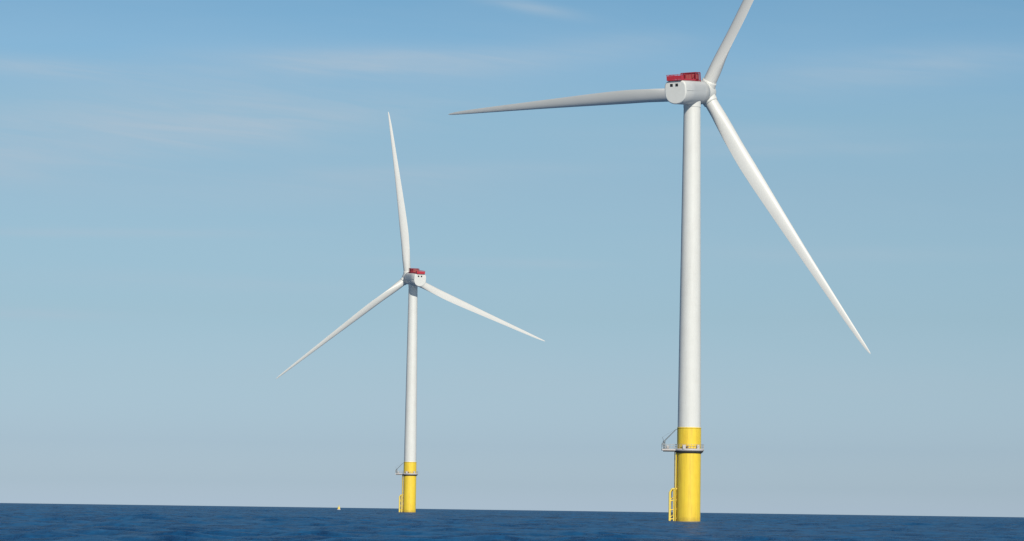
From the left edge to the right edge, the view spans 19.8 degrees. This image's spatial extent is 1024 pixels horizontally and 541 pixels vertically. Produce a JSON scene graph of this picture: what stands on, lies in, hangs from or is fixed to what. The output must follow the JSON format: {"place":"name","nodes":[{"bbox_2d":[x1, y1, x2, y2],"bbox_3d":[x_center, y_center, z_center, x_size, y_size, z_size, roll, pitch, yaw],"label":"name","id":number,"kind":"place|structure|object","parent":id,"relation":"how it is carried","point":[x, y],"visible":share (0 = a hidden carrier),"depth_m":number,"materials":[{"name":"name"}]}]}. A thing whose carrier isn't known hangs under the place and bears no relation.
{"place":"outdoors","nodes":[
{"label":"outdoors","id":0,"kind":"place"},
{"bbox_2d":[0,503,1023,540],"bbox_3d":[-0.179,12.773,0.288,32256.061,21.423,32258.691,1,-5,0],"label":"sea","id":1,"kind":"structure","parent":0,"point":[57,522],"depth_m":420.72,"materials":[{"name":"liquid"}]},
{"bbox_2d":[276,112,543,511],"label":"wind turbine","id":2,"kind":"object","parent":1,"relation":"in","point":[414,279],"visible":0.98,"depth_m":1323.37,"materials":[{"name":"white metal"}]},
{"bbox_2d":[448,0,870,520],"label":"wind turbine","id":3,"kind":"object","parent":1,"relation":"in","point":[691,92],"visible":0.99,"depth_m":709.44,"materials":[{"name":"white metal"}]},
{"bbox_2d":[0,0,1023,516],"label":"sky","id":4,"kind":"structure","parent":0,"point":[195,195],"materials":[{"name":"blue"}]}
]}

